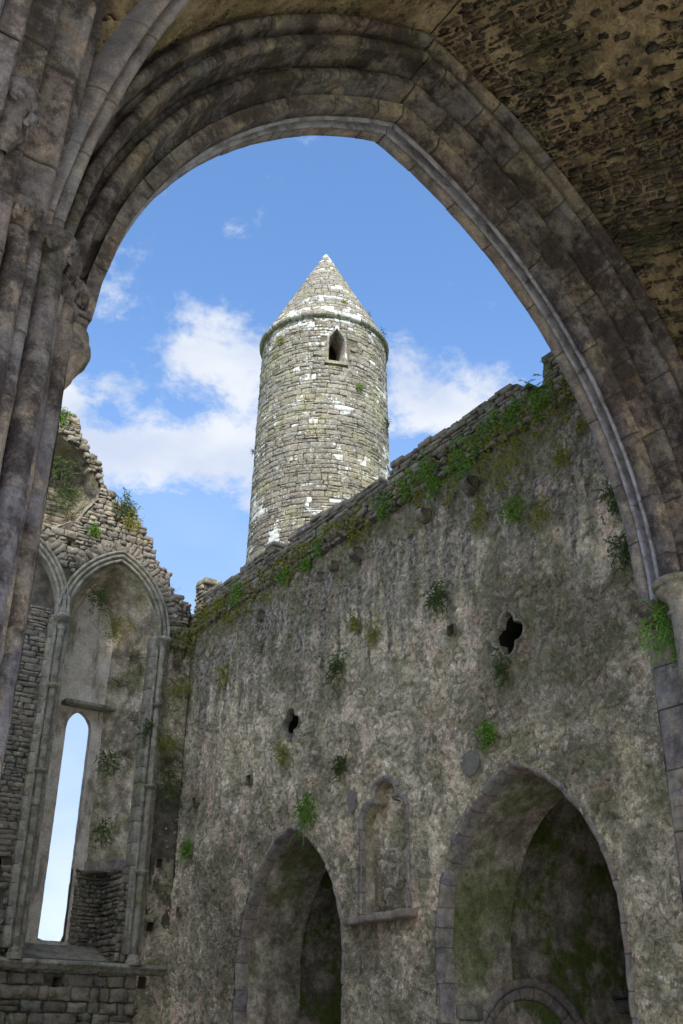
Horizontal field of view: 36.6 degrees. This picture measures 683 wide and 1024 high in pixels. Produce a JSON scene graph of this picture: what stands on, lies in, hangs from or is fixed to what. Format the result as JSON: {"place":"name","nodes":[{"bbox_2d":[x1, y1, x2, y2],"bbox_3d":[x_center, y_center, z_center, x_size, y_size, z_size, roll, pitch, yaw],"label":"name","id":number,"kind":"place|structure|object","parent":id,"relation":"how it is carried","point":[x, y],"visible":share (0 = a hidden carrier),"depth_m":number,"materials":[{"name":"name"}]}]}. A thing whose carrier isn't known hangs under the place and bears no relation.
{"place":"outdoors","nodes":[
{"label":"outdoors","id":0,"kind":"place"},
{"bbox_2d":[38,136,550,940],"label":"sky","id":1,"kind":"structure","parent":0,"point":[166,396],"materials":[{"name":"blue"}]},
{"bbox_2d":[245,255,389,563],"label":"round tower","id":2,"kind":"structure","parent":0,"point":[322,440],"depth_m":35.70,"materials":[{"name":"stone"}]},
{"bbox_2d":[275,332,284,345],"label":"weed tuft","id":3,"kind":"object","parent":2,"relation":"attached to","point":[281,338],"visible":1,"depth_m":37.21,"materials":[{"name":"green plant"}]},
{"bbox_2d":[325,325,348,366],"bbox_3d":[-0.258,-5.718,36.918,0.859,1.712,1.002,6,-28,-11],"label":"window","id":4,"kind":"structure","parent":2,"relation":"in","point":[336,347],"depth_m":36.83,"materials":[{"name":"stone"}]},
{"bbox_2d":[356,381,363,391],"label":"fern","id":5,"kind":"object","parent":2,"relation":"attached to","point":[360,386],"visible":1,"depth_m":36.01,"materials":[{"name":"green plant"}]},
{"bbox_2d":[385,417,390,430],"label":"ivy","id":6,"kind":"object","parent":2,"relation":"attached to","point":[387,422],"visible":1,"depth_m":36.84,"materials":[{"name":"green plant"}]},
{"bbox_2d":[299,870,341,1023],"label":"side chapel","id":7,"kind":"structure","parent":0,"point":[320,977],"depth_m":21.73,"materials":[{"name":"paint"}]},
{"bbox_2d":[456,796,631,1023],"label":"side chapel","id":8,"kind":"structure","parent":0,"point":[568,958],"depth_m":17.52,"materials":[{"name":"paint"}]},
{"label":"ground","id":9,"kind":"structure","parent":0,"visible":0},
{"bbox_2d":[0,192,90,780],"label":"crossing pier","id":10,"kind":"structure","parent":9,"relation":"on","point":[61,297],"depth_m":7.25,"materials":[{"name":"grey stone"}]},
{"bbox_2d":[0,0,107,474],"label":"nave arch","id":11,"kind":"structure","parent":10,"relation":"on","point":[47,49],"depth_m":7.75,"materials":[{"name":"stone"}]},
{"bbox_2d":[0,411,192,1023],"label":"gable wall","id":12,"kind":"structure","parent":9,"relation":"on","point":[102,961],"depth_m":24.22,"materials":[{"name":"stone"}]},
{"bbox_2d":[59,407,73,428],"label":"fern","id":13,"kind":"object","parent":12,"relation":"attached to","point":[63,412],"visible":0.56,"depth_m":26.79,"materials":[{"name":"green plant"}]},
{"bbox_2d":[51,447,82,487],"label":"ivy","id":14,"kind":"object","parent":12,"relation":"attached to","point":[60,469],"visible":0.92,"depth_m":26.63,"materials":[{"name":"green plant"}]},
{"bbox_2d":[48,481,90,520],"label":"ivy","id":15,"kind":"object","parent":12,"relation":"attached to","point":[71,493],"visible":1,"depth_m":26.39,"materials":[{"name":"green plant"}]},
{"bbox_2d":[59,511,79,523],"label":"dry tuft","id":16,"kind":"object","parent":12,"relation":"attached to","point":[70,517],"visible":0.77,"depth_m":26.16,"materials":[{"name":"beige plant"}]},
{"bbox_2d":[25,564,157,944],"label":"lancet window","id":17,"kind":"structure","parent":12,"relation":"in","point":[88,669],"depth_m":25.39,"materials":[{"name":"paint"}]},
{"bbox_2d":[87,519,103,538],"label":"fern","id":18,"kind":"object","parent":12,"relation":"attached to","point":[91,530],"visible":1,"depth_m":26.07,"materials":[{"name":"green plant"}]},
{"bbox_2d":[80,584,118,615],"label":"ivy","id":19,"kind":"object","parent":12,"relation":"attached to","point":[99,597],"visible":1,"depth_m":25.85,"materials":[{"name":"green plant"}]},
{"bbox_2d":[88,812,115,850],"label":"ivy","id":20,"kind":"object","parent":12,"relation":"attached to","point":[99,827],"visible":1,"depth_m":23.64,"materials":[{"name":"green plant"}]},
{"bbox_2d":[93,749,124,777],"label":"ivy","id":21,"kind":"object","parent":12,"relation":"attached to","point":[108,759],"visible":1,"depth_m":24.35,"materials":[{"name":"green plant"}]},
{"bbox_2d":[91,605,145,651],"bbox_3d":[-5.527,2.906,25.738,1.472,1.120,0.444,18,-32,-30],"label":"weed tuft","id":22,"kind":"object","parent":12,"relation":"attached to","point":[119,625],"visible":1,"depth_m":25.81,"materials":[{"name":"green plant"}]},
{"bbox_2d":[107,672,135,693],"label":"dry tuft","id":23,"kind":"object","parent":12,"relation":"attached to","point":[119,684],"visible":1,"depth_m":25.31,"materials":[{"name":"plant"}]},
{"bbox_2d":[109,487,140,519],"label":"ivy","id":24,"kind":"object","parent":12,"relation":"attached to","point":[127,499],"visible":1,"depth_m":26.84,"materials":[{"name":"green plant"}]},
{"bbox_2d":[117,744,136,764],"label":"dry tuft","id":25,"kind":"object","parent":12,"relation":"attached to","point":[127,756],"visible":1,"depth_m":24.73,"materials":[{"name":"plant"}]},
{"bbox_2d":[123,705,140,730],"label":"dry tuft","id":26,"kind":"object","parent":12,"relation":"attached to","point":[129,719],"visible":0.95,"depth_m":25.17,"materials":[{"name":"plant"}]},
{"bbox_2d":[122,508,143,538],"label":"weed tuft","id":27,"kind":"object","parent":12,"relation":"attached to","point":[128,522],"visible":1,"depth_m":26.77,"materials":[{"name":"green plant"}]},
{"bbox_2d":[119,643,146,670],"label":"dry tuft","id":28,"kind":"object","parent":12,"relation":"attached to","point":[133,657],"visible":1,"depth_m":25.76,"materials":[{"name":"plant"}]},
{"bbox_2d":[128,661,145,678],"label":"dry tuft","id":29,"kind":"object","parent":12,"relation":"attached to","point":[140,670],"visible":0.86,"depth_m":25.73,"materials":[{"name":"plant"}]},
{"bbox_2d":[133,712,163,746],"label":"ivy","id":30,"kind":"object","parent":12,"relation":"attached to","point":[146,728],"visible":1,"depth_m":24.81,"materials":[{"name":"green plant"}]},
{"bbox_2d":[156,749,178,768],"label":"dry tuft","id":31,"kind":"object","parent":12,"relation":"attached to","point":[170,762],"visible":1,"depth_m":24.82,"materials":[{"name":"plant"}]},
{"bbox_2d":[154,755,183,810],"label":"ivy","id":32,"kind":"object","parent":12,"relation":"attached to","point":[169,772],"visible":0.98,"depth_m":24.61,"materials":[{"name":"green plant"}]},
{"bbox_2d":[157,721,183,760],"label":"weed tuft","id":33,"kind":"object","parent":12,"relation":"attached to","point":[162,745],"visible":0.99,"depth_m":24.99,"materials":[{"name":"green plant"}]},
{"bbox_2d":[156,621,195,658],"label":"weed tuft","id":34,"kind":"object","parent":12,"relation":"attached to","point":[185,640],"visible":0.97,"depth_m":26.32,"materials":[{"name":"green plant"}]},
{"bbox_2d":[164,673,191,714],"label":"weed tuft","id":35,"kind":"object","parent":12,"relation":"attached to","point":[176,693],"visible":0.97,"depth_m":25.72,"materials":[{"name":"green plant"}]},
{"bbox_2d":[169,657,186,674],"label":"dry tuft","id":36,"kind":"object","parent":12,"relation":"attached to","point":[178,664],"visible":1,"depth_m":25.95,"materials":[{"name":"plant"}]},
{"bbox_2d":[160,351,682,1023],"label":"transept wall","id":37,"kind":"structure","parent":9,"relation":"on","point":[424,829],"depth_m":17.73,"materials":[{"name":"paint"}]},
{"bbox_2d":[176,835,192,860],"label":"fern","id":38,"kind":"object","parent":37,"relation":"attached to","point":[185,847],"visible":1,"depth_m":23.50,"materials":[{"name":"green plant"}]},
{"bbox_2d":[212,593,225,614],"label":"weed tuft","id":39,"kind":"object","parent":37,"relation":"attached to","point":[218,608],"visible":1,"depth_m":25.55,"materials":[{"name":"green plant"}]},
{"bbox_2d":[212,662,229,691],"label":"weed tuft","id":40,"kind":"object","parent":37,"relation":"attached to","point":[223,676],"visible":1,"depth_m":24.35,"materials":[{"name":"green plant"}]},
{"bbox_2d":[227,576,243,607],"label":"fern","id":41,"kind":"object","parent":37,"relation":"attached to","point":[236,586],"visible":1,"depth_m":24.86,"materials":[{"name":"green plant"}]},
{"bbox_2d":[248,635,266,658],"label":"dry tuft","id":42,"kind":"object","parent":37,"relation":"attached to","point":[261,647],"visible":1,"depth_m":23.19,"materials":[{"name":"grey plant"}]},
{"bbox_2d":[269,734,291,771],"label":"weed tuft","id":43,"kind":"object","parent":37,"relation":"attached to","point":[282,755],"visible":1,"depth_m":21.14,"materials":[{"name":"green plant"}]},
{"bbox_2d":[274,561,291,588],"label":"fern","id":44,"kind":"object","parent":37,"relation":"attached to","point":[282,578],"visible":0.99,"depth_m":23.19,"materials":[{"name":"green plant"}]},
{"bbox_2d":[281,707,300,740],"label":"quatrefoil window","id":45,"kind":"structure","parent":37,"relation":"in","point":[292,721],"depth_m":21.60,"materials":[{"name":"stone"}]},
{"bbox_2d":[287,781,319,848],"bbox_3d":[-0.783,5.782,19.812,0.356,1.336,1.016,18,-32,-30],"label":"fern","id":46,"kind":"object","parent":37,"relation":"attached to","point":[300,808],"visible":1,"depth_m":19.84,"materials":[{"name":"green plant"}]},
{"bbox_2d":[297,553,310,574],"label":"fern","id":47,"kind":"object","parent":37,"relation":"attached to","point":[306,565],"visible":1,"depth_m":22.45,"materials":[{"name":"green plant"}]},
{"bbox_2d":[307,530,323,558],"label":"fern","id":48,"kind":"object","parent":37,"relation":"attached to","point":[314,548],"visible":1,"depth_m":22.23,"materials":[{"name":"green plant"}]},
{"bbox_2d":[313,642,347,693],"bbox_3d":[-0.210,3.103,20.369,0.294,0.996,0.951,18,-32,-30],"label":"ivy","id":49,"kind":"object","parent":37,"relation":"attached to","point":[335,666],"visible":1,"depth_m":20.32,"materials":[{"name":"green plant"}]},
{"bbox_2d":[330,754,346,783],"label":"ivy","id":50,"kind":"object","parent":37,"relation":"attached to","point":[340,769],"visible":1,"depth_m":19.29,"materials":[{"name":"green plant"}]},
{"bbox_2d":[345,611,360,643],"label":"weed tuft","id":51,"kind":"object","parent":37,"relation":"attached to","point":[354,624],"visible":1,"depth_m":20.23,"materials":[{"name":"green plant"}]},
{"bbox_2d":[358,611,383,649],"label":"weed tuft","id":52,"kind":"object","parent":37,"relation":"attached to","point":[372,633],"visible":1,"depth_m":19.59,"materials":[{"name":"green plant"}]},
{"bbox_2d":[367,489,394,524],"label":"fern","id":53,"kind":"object","parent":37,"relation":"attached to","point":[380,509],"visible":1,"depth_m":20.50,"materials":[{"name":"green plant"}]},
{"bbox_2d":[191,372,588,644],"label":"undergrowth","id":54,"kind":"object","parent":37,"relation":"on","point":[580,427],"visible":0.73,"depth_m":20.95,"materials":[{"name":"green plant"}]},
{"bbox_2d":[391,465,419,506],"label":"fern","id":55,"kind":"object","parent":37,"relation":"attached to","point":[403,493],"visible":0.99,"depth_m":19.98,"materials":[{"name":"green plant"}]},
{"bbox_2d":[409,446,437,488],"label":"fern","id":56,"kind":"object","parent":37,"relation":"attached to","point":[423,467],"visible":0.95,"depth_m":19.61,"materials":[{"name":"green plant"}]},
{"bbox_2d":[423,465,444,506],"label":"fern","id":57,"kind":"object","parent":37,"relation":"attached to","point":[435,483],"visible":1,"depth_m":19.25,"materials":[{"name":"green plant"}]},
{"bbox_2d":[422,580,453,616],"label":"ivy","id":58,"kind":"object","parent":37,"relation":"attached to","point":[438,594],"visible":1,"depth_m":18.20,"materials":[{"name":"green plant"}]},
{"bbox_2d":[439,409,489,498],"bbox_3d":[2.135,-1.069,18.628,0.468,1.480,1.369,18,-32,-30],"label":"fern","id":59,"kind":"object","parent":37,"relation":"attached to","point":[453,457],"visible":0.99,"depth_m":18.68,"materials":[{"name":"green plant"}]},
{"bbox_2d":[466,498,489,532],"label":"weed tuft","id":60,"kind":"object","parent":37,"relation":"attached to","point":[476,519],"visible":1,"depth_m":17.90,"materials":[{"name":"green plant"}]},
{"bbox_2d":[466,404,503,443],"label":"fern","id":61,"kind":"object","parent":37,"relation":"attached to","point":[491,415],"visible":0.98,"depth_m":18.30,"materials":[{"name":"green plant"}]},
{"bbox_2d":[474,718,498,755],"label":"fern","id":62,"kind":"object","parent":37,"relation":"attached to","point":[489,733],"visible":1,"depth_m":16.19,"materials":[{"name":"green plant"}]},
{"bbox_2d":[490,652,510,690],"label":"ivy","id":63,"kind":"object","parent":37,"relation":"attached to","point":[500,668],"visible":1,"depth_m":16.28,"materials":[{"name":"green plant"}]},
{"bbox_2d":[473,426,530,507],"bbox_3d":[2.688,-0.643,17.507,0.513,1.497,1.367,18,-32,-30],"label":"weed tuft","id":64,"kind":"object","parent":37,"relation":"attached to","point":[510,454],"visible":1,"depth_m":17.57,"materials":[{"name":"green plant"}]},
{"bbox_2d":[490,610,526,657],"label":"quatrefoil window","id":65,"kind":"structure","parent":37,"relation":"in","point":[510,630],"depth_m":16.83,"materials":[{"name":"stone"}]},
{"bbox_2d":[496,482,528,527],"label":"fern","id":66,"kind":"object","parent":37,"relation":"attached to","point":[511,513],"visible":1,"depth_m":17.14,"materials":[{"name":"green plant"}]},
{"bbox_2d":[499,391,527,430],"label":"fern","id":67,"kind":"object","parent":37,"relation":"attached to","point":[509,415],"visible":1,"depth_m":17.82,"materials":[{"name":"green plant"}]},
{"bbox_2d":[521,488,550,536],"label":"weed tuft","id":68,"kind":"object","parent":37,"relation":"attached to","point":[540,506],"visible":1,"depth_m":16.57,"materials":[{"name":"green plant"}]},
{"bbox_2d":[516,359,563,437],"bbox_3d":[3.349,-1.872,17.136,0.429,1.238,1.092,18,-32,-30],"label":"fern","id":69,"kind":"object","parent":37,"relation":"attached to","point":[540,398],"visible":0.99,"depth_m":17.29,"materials":[{"name":"green plant"}]},
{"bbox_2d":[550,431,573,484],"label":"weed tuft","id":70,"kind":"object","parent":37,"relation":"attached to","point":[560,452],"visible":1,"depth_m":16.49,"materials":[{"name":"green plant"}]},
{"bbox_2d":[590,480,619,524],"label":"ivy","id":71,"kind":"object","parent":37,"relation":"attached to","point":[606,494],"visible":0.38,"depth_m":15.35,"materials":[{"name":"green plant"}]},
{"bbox_2d":[602,518,632,576],"bbox_3d":[4.080,0.543,14.760,0.360,0.920,0.846,11,-29,-19],"label":"ivy","id":72,"kind":"object","parent":37,"relation":"attached to","point":[625,546],"visible":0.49,"depth_m":14.85,"materials":[{"name":"green plant"}]},
{"bbox_2d":[646,572,682,902],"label":"crossing pier","id":73,"kind":"structure","parent":9,"relation":"on","point":[667,589],"depth_m":12.43,"materials":[{"name":"stone"}]},
{"bbox_2d":[0,12,682,890],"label":"crossing arch","id":74,"kind":"structure","parent":73,"relation":"on","point":[448,130],"depth_m":13.37,"materials":[{"name":"stone"}]},
{"bbox_2d":[46,0,682,359],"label":"crossing vault","id":75,"kind":"object","parent":74,"relation":"on","point":[588,94],"visible":0.67,"depth_m":12.98,"materials":[{"name":"stone"}]},
{"bbox_2d":[430,0,460,33],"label":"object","id":76,"kind":"structure","parent":75,"relation":"on","point":[455,5],"depth_m":13.84,"materials":[{"name":"stone"}]},
{"bbox_2d":[636,598,676,669],"bbox_3d":[4.009,1.363,12.665,0.864,1.158,0.384,-12,-30,23],"label":"fern","id":77,"kind":"object","parent":73,"relation":"attached to","point":[662,620],"visible":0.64,"depth_m":12.71,"materials":[{"name":"green plant"}]}
]}

